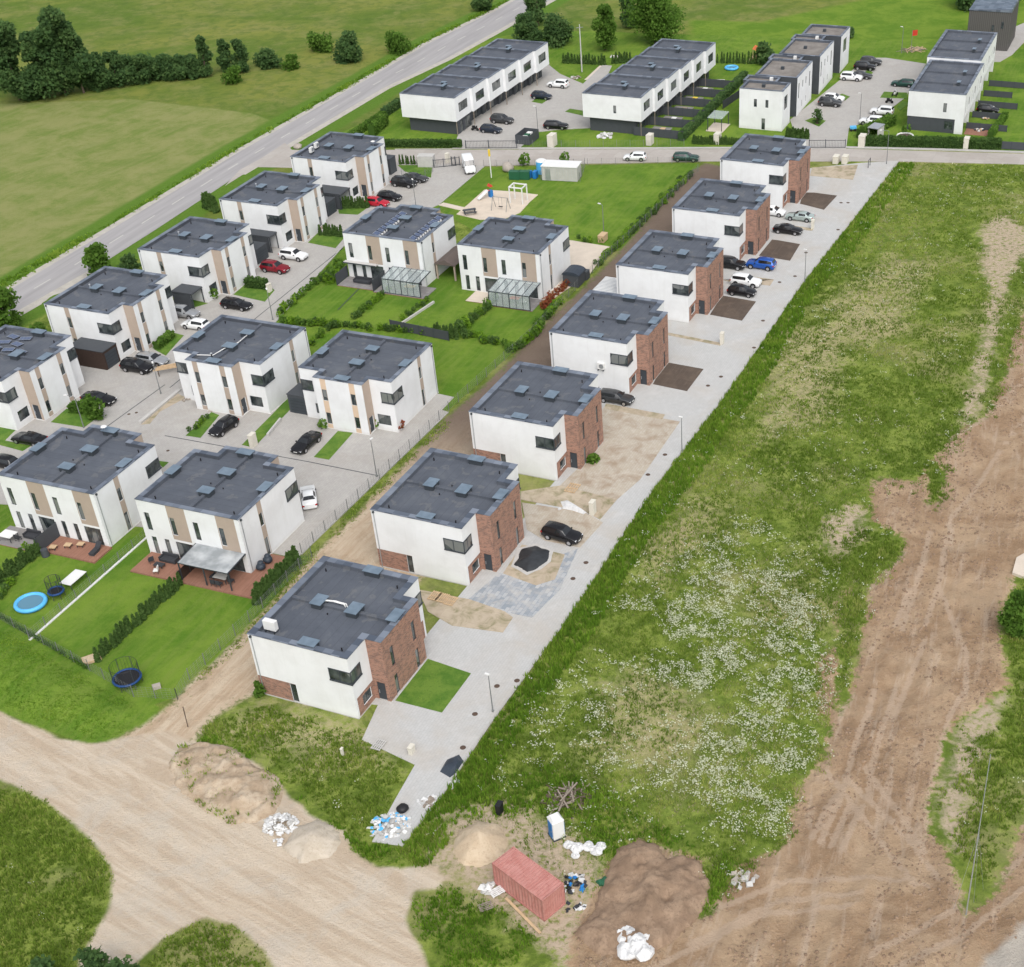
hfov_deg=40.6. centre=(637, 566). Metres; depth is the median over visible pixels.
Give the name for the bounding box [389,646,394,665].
window
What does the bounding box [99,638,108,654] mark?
thuja shrub
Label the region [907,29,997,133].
terrace house
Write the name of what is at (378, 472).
wire fence
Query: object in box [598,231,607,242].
wooden crate
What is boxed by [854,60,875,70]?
parked car
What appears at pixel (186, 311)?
parked car
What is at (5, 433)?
lawn
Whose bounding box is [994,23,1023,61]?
path
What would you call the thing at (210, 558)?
garden pergola
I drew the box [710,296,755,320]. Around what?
topsoil bed
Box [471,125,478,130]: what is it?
motor scooter
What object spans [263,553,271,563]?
bean bag
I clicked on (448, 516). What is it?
duplex house
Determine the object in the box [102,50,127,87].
field bush
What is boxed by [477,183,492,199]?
playground slide
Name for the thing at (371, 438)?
street lamp
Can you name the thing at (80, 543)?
garden table
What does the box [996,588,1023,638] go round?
willow bush
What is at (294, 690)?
glazed door
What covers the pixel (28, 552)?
thuja shrub
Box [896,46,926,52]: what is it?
plank heap
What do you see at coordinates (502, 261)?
window
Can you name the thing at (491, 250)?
duplex house
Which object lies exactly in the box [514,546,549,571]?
tarp mound
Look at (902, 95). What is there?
lawn
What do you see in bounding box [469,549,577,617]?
wet paving
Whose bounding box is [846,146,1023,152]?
sidewalk
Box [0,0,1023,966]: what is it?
ground
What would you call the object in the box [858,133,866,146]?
meter cabinet
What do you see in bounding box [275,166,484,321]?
kerb
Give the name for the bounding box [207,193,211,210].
thuja shrub
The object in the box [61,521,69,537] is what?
window
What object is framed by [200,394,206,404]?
window
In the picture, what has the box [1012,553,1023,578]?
concrete slab
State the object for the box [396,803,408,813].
refuse bag
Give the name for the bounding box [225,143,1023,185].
side street
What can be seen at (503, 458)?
glazed door
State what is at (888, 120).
hedge
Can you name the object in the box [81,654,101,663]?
sandbox
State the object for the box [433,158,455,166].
sliding gate
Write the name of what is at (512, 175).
door
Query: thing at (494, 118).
parked car
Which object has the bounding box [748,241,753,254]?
door
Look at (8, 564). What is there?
thuja shrub
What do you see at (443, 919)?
yard weeds
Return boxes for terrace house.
[399,38,548,135]
[582,38,715,135]
[739,24,849,131]
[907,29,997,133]
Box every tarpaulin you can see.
[440,755,462,776]
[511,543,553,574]
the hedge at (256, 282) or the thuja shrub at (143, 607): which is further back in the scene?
the hedge at (256, 282)
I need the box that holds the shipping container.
[492,846,565,921]
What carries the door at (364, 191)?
in the duplex house at (356, 163)
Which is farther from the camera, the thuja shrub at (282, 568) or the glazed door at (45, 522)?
the glazed door at (45, 522)
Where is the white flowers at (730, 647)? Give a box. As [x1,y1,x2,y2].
[426,161,1022,895]
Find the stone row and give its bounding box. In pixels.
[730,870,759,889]
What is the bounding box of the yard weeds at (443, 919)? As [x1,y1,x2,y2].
[410,882,538,966]
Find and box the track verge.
[197,421,450,679]
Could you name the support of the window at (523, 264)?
in the duplex house at (491, 250)
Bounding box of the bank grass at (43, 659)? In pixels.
[0,628,145,743]
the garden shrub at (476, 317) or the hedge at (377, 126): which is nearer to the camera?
the garden shrub at (476, 317)
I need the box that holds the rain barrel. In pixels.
[40,547,49,557]
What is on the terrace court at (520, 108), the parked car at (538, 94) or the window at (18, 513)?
the parked car at (538, 94)
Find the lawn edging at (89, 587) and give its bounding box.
[28,537,146,639]
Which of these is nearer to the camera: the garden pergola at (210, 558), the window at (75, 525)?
the garden pergola at (210, 558)
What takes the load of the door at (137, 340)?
in the duplex house at (128, 312)
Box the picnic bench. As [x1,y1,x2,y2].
[462,208,476,213]
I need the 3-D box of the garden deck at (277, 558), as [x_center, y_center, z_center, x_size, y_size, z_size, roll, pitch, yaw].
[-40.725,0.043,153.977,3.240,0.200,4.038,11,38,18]
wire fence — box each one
[0,546,311,699]
[26,531,143,638]
[299,401,448,552]
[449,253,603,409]
[483,157,699,166]
[518,139,678,146]
[540,158,584,179]
[605,168,696,255]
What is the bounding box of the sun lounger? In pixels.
[88,541,101,555]
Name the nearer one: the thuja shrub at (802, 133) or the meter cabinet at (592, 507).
the meter cabinet at (592, 507)
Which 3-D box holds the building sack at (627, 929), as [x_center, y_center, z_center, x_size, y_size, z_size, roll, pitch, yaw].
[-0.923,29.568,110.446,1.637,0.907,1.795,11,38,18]
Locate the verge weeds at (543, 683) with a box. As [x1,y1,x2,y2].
[395,161,914,867]
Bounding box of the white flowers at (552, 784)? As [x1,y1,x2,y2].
[479,701,714,842]
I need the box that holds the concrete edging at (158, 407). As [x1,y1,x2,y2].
[138,389,180,423]
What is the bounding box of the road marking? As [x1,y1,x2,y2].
[34,8,517,288]
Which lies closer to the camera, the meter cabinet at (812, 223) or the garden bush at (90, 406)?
the garden bush at (90, 406)
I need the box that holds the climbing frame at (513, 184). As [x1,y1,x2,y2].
[508,182,527,204]
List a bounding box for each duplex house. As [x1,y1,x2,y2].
[0,324,84,430]
[0,424,162,546]
[44,266,177,359]
[134,446,304,572]
[137,216,257,301]
[172,314,310,416]
[219,170,327,247]
[246,556,426,718]
[290,131,388,200]
[298,329,438,434]
[342,204,456,286]
[370,448,524,585]
[457,215,570,299]
[468,361,603,480]
[549,290,668,393]
[615,229,723,322]
[672,178,770,259]
[720,133,810,208]
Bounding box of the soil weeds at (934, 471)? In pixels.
[925,457,944,500]
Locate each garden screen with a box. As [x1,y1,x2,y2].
[389,319,448,340]
[633,126,682,138]
[648,116,693,127]
[662,106,704,116]
[675,97,714,106]
[687,87,723,97]
[699,78,733,87]
[723,90,739,107]
[966,122,1007,131]
[972,111,1001,118]
[978,100,1017,108]
[983,90,1012,98]
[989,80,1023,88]
[1001,141,1023,149]
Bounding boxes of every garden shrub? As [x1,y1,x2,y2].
[0,583,9,591]
[6,577,15,585]
[10,568,18,575]
[209,288,218,298]
[279,314,286,322]
[286,299,293,306]
[293,315,301,324]
[298,286,306,295]
[306,319,313,326]
[317,418,327,428]
[322,272,333,284]
[324,324,330,330]
[325,272,334,280]
[326,266,334,274]
[331,320,338,327]
[332,256,342,268]
[335,261,345,269]
[351,312,357,318]
[395,325,402,332]
[398,420,404,430]
[453,319,462,325]
[460,315,468,324]
[461,331,467,338]
[463,318,471,328]
[472,312,479,318]
[475,304,483,314]
[480,334,487,343]
[483,301,491,310]
[487,335,493,343]
[491,293,498,301]
[504,342,511,351]
[515,340,523,348]
[517,338,526,346]
[518,152,529,166]
[521,334,530,343]
[527,331,534,340]
[531,317,538,323]
[532,328,538,336]
[533,324,541,334]
[539,300,548,308]
[542,311,551,319]
[543,307,552,318]
[548,293,554,301]
[552,299,559,306]
[553,287,559,294]
[557,296,564,304]
[558,284,564,291]
[559,151,569,159]
[901,123,911,131]
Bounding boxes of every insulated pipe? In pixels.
[197,335,246,355]
[326,600,347,606]
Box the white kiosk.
[540,159,581,181]
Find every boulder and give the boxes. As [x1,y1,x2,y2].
[293,143,301,148]
[502,162,513,171]
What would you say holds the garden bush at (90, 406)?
on the ground at (76, 162)
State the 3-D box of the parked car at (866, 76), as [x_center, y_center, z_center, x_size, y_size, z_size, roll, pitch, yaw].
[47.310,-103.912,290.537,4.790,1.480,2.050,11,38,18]
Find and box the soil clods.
[577,323,1023,966]
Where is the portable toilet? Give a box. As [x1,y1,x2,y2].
[547,812,565,841]
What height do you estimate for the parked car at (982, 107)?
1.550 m
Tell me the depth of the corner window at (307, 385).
178.18 m
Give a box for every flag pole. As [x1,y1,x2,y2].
[488,149,491,177]
[911,30,917,47]
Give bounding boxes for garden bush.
[29,321,46,329]
[80,393,106,420]
[116,252,140,269]
[253,680,266,697]
[586,453,600,464]
[755,40,774,65]
[850,26,854,37]
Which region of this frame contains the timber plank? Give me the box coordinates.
[505,897,540,933]
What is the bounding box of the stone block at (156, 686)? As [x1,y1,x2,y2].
[152,682,160,689]
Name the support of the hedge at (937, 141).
on the ground at (76, 162)
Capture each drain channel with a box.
[108,385,163,425]
[165,435,307,461]
[170,253,335,387]
[308,461,373,474]
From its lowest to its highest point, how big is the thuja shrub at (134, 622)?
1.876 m
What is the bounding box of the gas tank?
[536,158,544,174]
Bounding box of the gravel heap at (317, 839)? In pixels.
[282,819,340,862]
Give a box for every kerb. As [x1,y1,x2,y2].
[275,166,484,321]
[300,412,448,554]
[395,148,451,149]
[402,161,898,846]
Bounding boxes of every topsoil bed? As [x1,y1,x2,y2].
[653,363,702,390]
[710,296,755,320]
[759,240,799,260]
[800,193,836,209]
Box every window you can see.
[0,387,17,403]
[7,488,16,504]
[16,511,24,527]
[17,406,29,421]
[28,514,36,529]
[31,493,39,509]
[38,377,43,389]
[45,400,51,411]
[52,497,61,514]
[59,363,64,374]
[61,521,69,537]
[66,385,71,396]
[67,317,72,327]
[67,346,77,361]
[73,523,81,539]
[76,502,85,519]
[97,320,121,334]
[117,487,122,500]
[121,338,130,352]
[124,511,131,528]
[140,312,144,322]
[144,512,152,529]
[145,457,161,478]
[146,333,150,344]
[152,536,160,552]
[158,299,162,309]
[165,286,172,298]
[165,539,172,552]
[169,518,177,534]
[175,361,188,373]
[187,263,209,277]
[193,522,201,539]
[195,372,200,382]
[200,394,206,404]
[209,281,216,292]
[219,528,226,545]
[222,376,227,386]
[227,399,232,409]
[248,234,253,244]
[250,396,263,406]
[251,368,274,386]
[259,513,263,525]
[264,537,270,553]
[266,212,286,224]
[285,230,292,240]
[285,480,299,501]
[300,379,313,391]
[322,389,327,400]
[326,412,332,423]
[328,662,362,685]
[335,169,353,180]
[348,243,353,256]
[351,394,356,404]
[352,185,358,195]
[352,264,357,275]
[355,417,360,428]
[362,266,366,276]
[363,688,371,703]
[367,246,372,259]
[378,414,391,425]
[380,385,403,404]
[385,248,390,261]
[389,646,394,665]
[394,673,399,692]
[399,269,403,282]
[404,250,409,264]
[411,621,415,640]
[415,591,422,606]
[415,647,419,666]
[443,533,472,553]
[447,225,455,239]
[458,98,466,111]
[462,255,467,269]
[465,114,470,128]
[466,275,470,288]
[472,109,477,118]
[472,559,478,572]
[475,88,483,101]
[476,276,480,290]
[483,258,487,271]
[492,78,499,90]
[496,521,499,538]
[499,547,502,564]
[501,260,505,274]
[504,280,508,292]
[508,69,515,81]
[513,501,516,518]
[514,281,518,294]
[516,526,518,544]
[522,263,526,276]
[523,60,530,72]
[535,432,560,450]
[538,52,545,63]
[560,457,564,468]
[563,237,569,251]
[610,350,632,366]
[644,99,649,110]
[658,89,662,100]
[671,79,675,90]
[672,281,692,295]
[684,70,688,81]
[696,61,700,72]
[708,52,712,63]
[724,223,742,236]
[761,118,764,129]
[769,173,785,184]
[784,95,786,109]
[843,38,845,51]
[943,103,946,111]
[943,121,952,129]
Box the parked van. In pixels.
[461,153,475,173]
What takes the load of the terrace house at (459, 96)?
on the ground at (76, 162)
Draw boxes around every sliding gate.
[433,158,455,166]
[451,156,459,164]
[465,140,516,147]
[809,139,845,147]
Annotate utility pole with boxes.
[577,24,582,71]
[954,754,990,914]
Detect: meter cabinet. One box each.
[247,431,257,447]
[265,282,272,292]
[407,743,415,754]
[445,152,449,162]
[546,132,556,146]
[588,499,596,515]
[645,132,653,145]
[713,131,721,144]
[719,331,724,344]
[811,219,814,228]
[832,154,839,163]
[841,154,848,163]
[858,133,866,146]
[963,136,970,148]
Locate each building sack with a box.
[563,840,573,848]
[570,842,582,852]
[571,852,579,858]
[582,841,593,851]
[590,845,602,855]
[596,842,605,849]
[617,925,634,942]
[617,941,634,960]
[627,932,645,948]
[634,942,654,961]
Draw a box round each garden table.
[0,529,17,542]
[48,544,57,549]
[63,542,72,548]
[76,542,84,547]
[153,561,164,567]
[213,572,226,584]
[404,284,415,288]
[510,296,520,301]
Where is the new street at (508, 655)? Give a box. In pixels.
[362,161,897,845]
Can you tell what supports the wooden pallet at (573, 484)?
on the sand yard at (554, 495)
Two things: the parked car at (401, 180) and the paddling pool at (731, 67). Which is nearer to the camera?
the parked car at (401, 180)
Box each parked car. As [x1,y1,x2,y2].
[0,453,17,468]
[10,431,47,445]
[80,390,116,405]
[119,357,153,374]
[135,351,169,366]
[174,303,200,318]
[180,317,209,330]
[208,414,238,436]
[220,296,252,311]
[259,259,289,274]
[278,247,308,261]
[290,430,321,453]
[299,485,317,509]
[364,196,389,206]
[376,190,401,201]
[390,175,417,188]
[403,172,428,183]
[479,123,502,133]
[489,113,513,124]
[530,90,551,99]
[540,520,582,545]
[543,120,568,129]
[546,78,569,88]
[601,388,634,405]
[623,151,646,161]
[672,151,698,161]
[723,255,745,270]
[727,283,756,297]
[730,272,761,287]
[746,256,776,270]
[770,205,786,217]
[772,223,802,235]
[785,211,814,222]
[818,96,841,107]
[824,92,844,100]
[840,71,862,81]
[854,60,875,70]
[854,70,872,79]
[859,115,882,124]
[860,55,881,65]
[870,105,894,114]
[891,78,914,87]
[976,103,998,112]
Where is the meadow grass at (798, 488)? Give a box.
[396,162,1023,909]
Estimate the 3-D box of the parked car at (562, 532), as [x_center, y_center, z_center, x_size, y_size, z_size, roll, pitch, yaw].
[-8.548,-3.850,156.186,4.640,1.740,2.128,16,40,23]
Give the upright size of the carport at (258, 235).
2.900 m
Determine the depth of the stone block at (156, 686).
137.61 m
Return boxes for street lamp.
[64,394,84,427]
[151,361,161,393]
[369,437,377,476]
[484,672,493,711]
[678,416,682,451]
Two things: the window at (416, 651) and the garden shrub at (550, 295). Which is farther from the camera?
the garden shrub at (550, 295)
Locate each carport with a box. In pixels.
[171,284,204,308]
[250,228,278,252]
[322,185,350,209]
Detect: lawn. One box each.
[0,427,30,450]
[51,409,94,426]
[154,333,183,354]
[159,461,168,466]
[186,412,218,437]
[192,300,207,307]
[233,286,273,301]
[242,399,289,446]
[308,232,342,247]
[314,431,351,459]
[338,208,365,214]
[398,165,431,177]
[532,99,546,103]
[565,109,582,115]
[805,118,825,125]
[880,92,906,98]
[897,101,907,110]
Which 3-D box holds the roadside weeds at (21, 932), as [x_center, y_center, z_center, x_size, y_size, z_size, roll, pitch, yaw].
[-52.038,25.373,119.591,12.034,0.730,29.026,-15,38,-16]
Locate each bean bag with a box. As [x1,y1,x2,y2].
[256,560,265,569]
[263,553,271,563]
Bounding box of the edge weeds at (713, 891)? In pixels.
[698,850,738,914]
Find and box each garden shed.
[386,154,396,174]
[561,265,585,287]
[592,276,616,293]
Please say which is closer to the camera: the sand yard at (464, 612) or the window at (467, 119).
the sand yard at (464, 612)
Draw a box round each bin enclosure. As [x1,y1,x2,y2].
[416,153,435,167]
[515,128,538,144]
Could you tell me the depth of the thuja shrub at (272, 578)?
150.13 m
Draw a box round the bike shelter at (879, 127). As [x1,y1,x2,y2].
[867,122,884,134]
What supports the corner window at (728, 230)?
in the duplex house at (733, 216)
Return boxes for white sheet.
[561,500,586,513]
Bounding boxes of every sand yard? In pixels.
[141,394,184,424]
[420,590,512,632]
[503,545,564,584]
[521,485,616,518]
[522,503,602,547]
[560,408,679,498]
[604,403,664,418]
[723,277,773,285]
[797,226,812,230]
[810,165,857,179]
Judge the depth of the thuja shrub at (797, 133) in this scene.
261.38 m
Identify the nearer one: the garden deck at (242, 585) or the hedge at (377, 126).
the garden deck at (242, 585)
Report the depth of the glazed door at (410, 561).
151.63 m
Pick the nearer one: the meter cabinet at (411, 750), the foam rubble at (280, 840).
the foam rubble at (280, 840)
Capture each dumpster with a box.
[508,170,518,179]
[519,170,529,179]
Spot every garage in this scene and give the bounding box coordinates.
[73,337,120,369]
[253,241,268,263]
[286,383,307,414]
[324,196,336,216]
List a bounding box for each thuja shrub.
[0,569,5,580]
[2,562,10,577]
[4,558,13,575]
[9,559,17,570]
[14,556,22,570]
[16,552,25,567]
[18,547,27,564]
[24,545,34,561]
[28,546,36,558]
[33,540,40,552]
[33,543,40,556]
[92,646,101,662]
[97,644,105,658]
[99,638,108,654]
[103,637,110,650]
[108,633,117,647]
[112,630,121,643]
[114,623,124,640]
[118,621,127,637]
[122,617,131,633]
[124,615,133,628]
[130,613,137,627]
[135,612,142,625]
[137,603,146,620]
[140,603,147,615]
[144,600,152,614]
[148,597,154,610]
[150,593,158,608]
[153,591,160,604]
[157,584,166,602]
[162,583,170,598]
[166,579,175,595]
[167,576,175,592]
[173,577,179,590]
[176,571,182,586]
[200,192,204,208]
[203,191,207,209]
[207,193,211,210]
[211,195,219,213]
[250,588,260,604]
[253,581,263,600]
[259,582,266,599]
[260,576,270,595]
[264,573,273,591]
[267,568,279,587]
[273,568,281,583]
[274,563,283,581]
[278,562,287,578]
[282,558,290,574]
[284,551,295,571]
[288,550,295,565]
[290,545,301,565]
[324,223,328,235]
[328,224,331,235]
[338,224,342,236]
[341,196,344,208]
[344,195,347,208]
[347,196,351,208]
[350,196,353,207]
[356,196,359,207]
[359,196,361,207]
[362,197,365,207]
[365,195,369,207]
[449,323,454,338]
[454,325,459,339]
[566,52,570,63]
[587,53,590,64]
[600,53,602,64]
[614,52,617,63]
[618,52,620,63]
[623,51,626,62]
[747,51,749,63]
[753,51,755,63]
[785,126,788,136]
[790,126,794,137]
[796,128,799,138]
[800,127,804,138]
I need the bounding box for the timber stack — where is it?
[153,363,176,376]
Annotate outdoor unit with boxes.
[262,617,278,634]
[309,146,313,153]
[313,142,318,149]
[597,362,604,370]
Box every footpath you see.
[439,202,463,209]
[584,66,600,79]
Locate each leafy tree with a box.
[0,18,42,101]
[0,285,23,326]
[17,30,68,100]
[30,4,74,95]
[55,20,97,92]
[81,242,111,275]
[194,34,213,75]
[216,38,231,71]
[229,37,249,72]
[470,0,493,10]
[511,11,542,41]
[523,0,545,25]
[540,12,573,48]
[589,3,617,49]
[618,0,637,27]
[620,0,685,43]
[955,0,974,11]
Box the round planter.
[896,132,913,135]
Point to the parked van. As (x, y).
(468, 165)
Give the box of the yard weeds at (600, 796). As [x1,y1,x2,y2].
[439,760,698,859]
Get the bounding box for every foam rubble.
[262,812,299,835]
[273,837,283,846]
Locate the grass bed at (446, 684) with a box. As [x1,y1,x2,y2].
[395,659,470,712]
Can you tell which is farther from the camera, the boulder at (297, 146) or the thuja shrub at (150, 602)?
the boulder at (297, 146)
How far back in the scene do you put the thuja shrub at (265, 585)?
149.23 m
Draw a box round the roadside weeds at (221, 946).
[145,919,265,966]
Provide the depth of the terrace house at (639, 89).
272.45 m
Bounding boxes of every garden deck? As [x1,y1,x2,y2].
[46,536,111,563]
[130,552,263,598]
[252,554,284,575]
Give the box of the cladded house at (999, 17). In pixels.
[967,0,1018,50]
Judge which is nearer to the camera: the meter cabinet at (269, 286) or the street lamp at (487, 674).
the street lamp at (487, 674)
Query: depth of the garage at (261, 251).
222.43 m
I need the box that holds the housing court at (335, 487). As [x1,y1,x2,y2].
[0,163,482,555]
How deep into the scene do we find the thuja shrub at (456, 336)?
197.66 m
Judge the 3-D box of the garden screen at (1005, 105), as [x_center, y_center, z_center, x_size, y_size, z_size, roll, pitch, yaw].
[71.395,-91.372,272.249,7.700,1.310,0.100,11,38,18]
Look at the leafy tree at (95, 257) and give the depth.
217.09 m
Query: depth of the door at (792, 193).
235.16 m
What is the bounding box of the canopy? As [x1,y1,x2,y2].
[343,260,377,266]
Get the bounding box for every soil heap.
[169,742,283,825]
[573,840,709,958]
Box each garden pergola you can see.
[177,543,245,590]
[381,266,430,297]
[488,277,540,310]
[706,111,729,132]
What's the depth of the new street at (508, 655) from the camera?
155.97 m
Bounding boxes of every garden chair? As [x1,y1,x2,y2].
[13,534,21,540]
[153,565,159,573]
[215,580,222,587]
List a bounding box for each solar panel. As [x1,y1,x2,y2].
[0,340,11,343]
[1,347,15,350]
[6,333,19,338]
[11,341,23,346]
[19,336,32,339]
[377,227,385,232]
[409,234,419,239]
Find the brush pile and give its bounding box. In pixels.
[540,781,594,820]
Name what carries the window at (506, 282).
in the duplex house at (491, 250)
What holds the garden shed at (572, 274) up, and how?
on the side terrace at (584, 254)
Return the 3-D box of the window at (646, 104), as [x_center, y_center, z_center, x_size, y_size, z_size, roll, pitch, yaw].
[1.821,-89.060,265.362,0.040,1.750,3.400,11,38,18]
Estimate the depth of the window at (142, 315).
196.22 m
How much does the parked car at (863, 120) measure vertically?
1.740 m
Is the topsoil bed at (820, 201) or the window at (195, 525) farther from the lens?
the topsoil bed at (820, 201)
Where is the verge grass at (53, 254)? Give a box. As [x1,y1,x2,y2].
[0,0,507,288]
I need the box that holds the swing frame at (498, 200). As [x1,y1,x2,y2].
[491,196,510,210]
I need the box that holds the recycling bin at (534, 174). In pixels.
[532,170,537,178]
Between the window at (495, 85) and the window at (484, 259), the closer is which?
the window at (484, 259)
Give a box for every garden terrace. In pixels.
[0,526,41,550]
[337,276,372,290]
[374,281,435,298]
[466,291,500,302]
[491,294,541,311]
[653,126,671,129]
[663,116,682,118]
[964,128,987,135]
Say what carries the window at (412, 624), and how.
in the duplex house at (360, 653)
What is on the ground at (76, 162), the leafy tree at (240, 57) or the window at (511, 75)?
the leafy tree at (240, 57)
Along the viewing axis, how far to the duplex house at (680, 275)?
200.24 m
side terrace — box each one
[405,394,453,429]
[543,240,609,299]
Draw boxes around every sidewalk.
[519,147,730,148]
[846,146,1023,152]
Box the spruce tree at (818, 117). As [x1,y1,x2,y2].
[812,107,822,123]
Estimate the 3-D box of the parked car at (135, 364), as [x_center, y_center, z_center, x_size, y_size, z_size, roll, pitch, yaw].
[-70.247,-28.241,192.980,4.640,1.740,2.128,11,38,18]
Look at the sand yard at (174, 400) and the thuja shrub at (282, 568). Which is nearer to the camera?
the thuja shrub at (282, 568)
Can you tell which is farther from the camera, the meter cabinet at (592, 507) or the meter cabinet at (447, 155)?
the meter cabinet at (447, 155)
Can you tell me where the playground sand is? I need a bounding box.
[457,190,536,219]
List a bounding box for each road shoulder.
[7,0,514,288]
[16,271,90,315]
[244,0,554,174]
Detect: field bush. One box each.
[87,51,114,92]
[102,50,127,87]
[113,53,142,84]
[134,52,159,84]
[153,53,174,80]
[161,53,189,81]
[186,53,208,79]
[220,64,242,84]
[252,46,282,69]
[279,53,300,71]
[306,31,335,52]
[331,30,362,64]
[384,30,413,55]
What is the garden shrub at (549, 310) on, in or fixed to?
on the ground at (76, 162)
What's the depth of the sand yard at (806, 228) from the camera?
226.65 m
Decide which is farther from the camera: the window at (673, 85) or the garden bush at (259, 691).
the window at (673, 85)
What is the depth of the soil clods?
130.84 m
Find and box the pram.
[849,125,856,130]
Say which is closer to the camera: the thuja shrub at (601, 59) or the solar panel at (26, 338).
the solar panel at (26, 338)
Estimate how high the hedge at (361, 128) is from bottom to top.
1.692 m
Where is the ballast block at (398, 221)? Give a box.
[381,220,441,239]
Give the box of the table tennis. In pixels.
[61,569,86,588]
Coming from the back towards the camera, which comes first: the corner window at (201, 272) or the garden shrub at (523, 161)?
the garden shrub at (523, 161)
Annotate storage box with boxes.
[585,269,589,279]
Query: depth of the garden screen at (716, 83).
288.62 m
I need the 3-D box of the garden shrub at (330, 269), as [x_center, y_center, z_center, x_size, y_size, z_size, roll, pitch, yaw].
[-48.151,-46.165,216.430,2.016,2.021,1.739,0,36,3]
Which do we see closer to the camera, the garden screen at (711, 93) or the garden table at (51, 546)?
the garden table at (51, 546)
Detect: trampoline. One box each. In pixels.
[44,574,65,600]
[108,656,142,692]
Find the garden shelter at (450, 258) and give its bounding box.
[434,246,458,280]
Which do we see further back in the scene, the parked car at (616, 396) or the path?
the path
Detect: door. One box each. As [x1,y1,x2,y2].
[33,405,41,418]
[39,516,54,530]
[84,526,104,544]
[105,347,118,368]
[134,337,142,350]
[176,542,192,557]
[221,281,227,293]
[233,558,245,571]
[241,397,247,413]
[257,246,267,263]
[289,397,306,414]
[290,683,299,701]
[295,229,301,240]
[328,201,335,215]
[361,185,367,196]
[369,416,374,431]
[371,266,383,278]
[377,682,387,699]
[407,270,421,284]
[407,555,414,572]
[418,158,431,166]
[484,554,492,570]
[485,278,498,291]
[501,454,505,461]
[510,173,517,178]
[520,173,527,178]
[524,283,537,297]
[545,169,550,179]
[547,820,552,838]
[570,452,577,467]
[640,370,646,384]
[699,300,704,313]
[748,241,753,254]
[790,190,795,202]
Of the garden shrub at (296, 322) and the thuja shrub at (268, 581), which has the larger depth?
the garden shrub at (296, 322)
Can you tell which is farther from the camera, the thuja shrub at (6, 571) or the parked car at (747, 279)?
the parked car at (747, 279)
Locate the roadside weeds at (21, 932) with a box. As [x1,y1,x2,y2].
[0,786,113,966]
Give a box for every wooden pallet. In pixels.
[371,738,386,750]
[427,590,442,599]
[434,592,449,602]
[443,595,458,605]
[477,900,493,911]
[489,885,504,897]
[564,482,580,492]
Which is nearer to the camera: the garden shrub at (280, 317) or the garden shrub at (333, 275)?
the garden shrub at (280, 317)
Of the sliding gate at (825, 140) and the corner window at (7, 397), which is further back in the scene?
the sliding gate at (825, 140)
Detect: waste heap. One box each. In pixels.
[367,812,411,840]
[417,794,438,807]
[477,881,496,894]
[564,872,587,894]
[565,901,586,912]
[596,132,612,138]
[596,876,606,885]
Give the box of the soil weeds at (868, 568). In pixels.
[805,529,902,701]
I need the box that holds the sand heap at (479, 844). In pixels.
[453,821,507,866]
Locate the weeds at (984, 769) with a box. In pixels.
[933,577,1023,910]
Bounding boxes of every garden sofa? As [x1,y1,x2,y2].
[22,528,40,539]
[158,551,179,563]
[353,276,372,283]
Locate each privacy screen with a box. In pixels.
[34,522,59,547]
[178,565,194,578]
[335,265,348,284]
[371,271,385,291]
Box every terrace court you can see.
[452,65,611,148]
[790,58,925,148]
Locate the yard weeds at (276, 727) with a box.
[197,704,403,862]
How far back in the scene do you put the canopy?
214.26 m
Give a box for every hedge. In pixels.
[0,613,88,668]
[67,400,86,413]
[152,330,175,349]
[243,275,267,289]
[347,111,385,133]
[367,113,389,135]
[380,97,400,114]
[384,138,462,147]
[678,70,747,140]
[856,113,896,137]
[865,134,1002,149]
[987,111,1008,137]
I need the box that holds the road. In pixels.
[8,0,548,314]
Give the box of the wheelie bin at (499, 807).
[494,800,503,815]
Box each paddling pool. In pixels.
[13,592,47,613]
[724,65,738,70]
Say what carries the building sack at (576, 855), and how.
on the ground at (76, 162)
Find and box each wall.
[266,418,281,436]
[402,301,434,322]
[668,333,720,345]

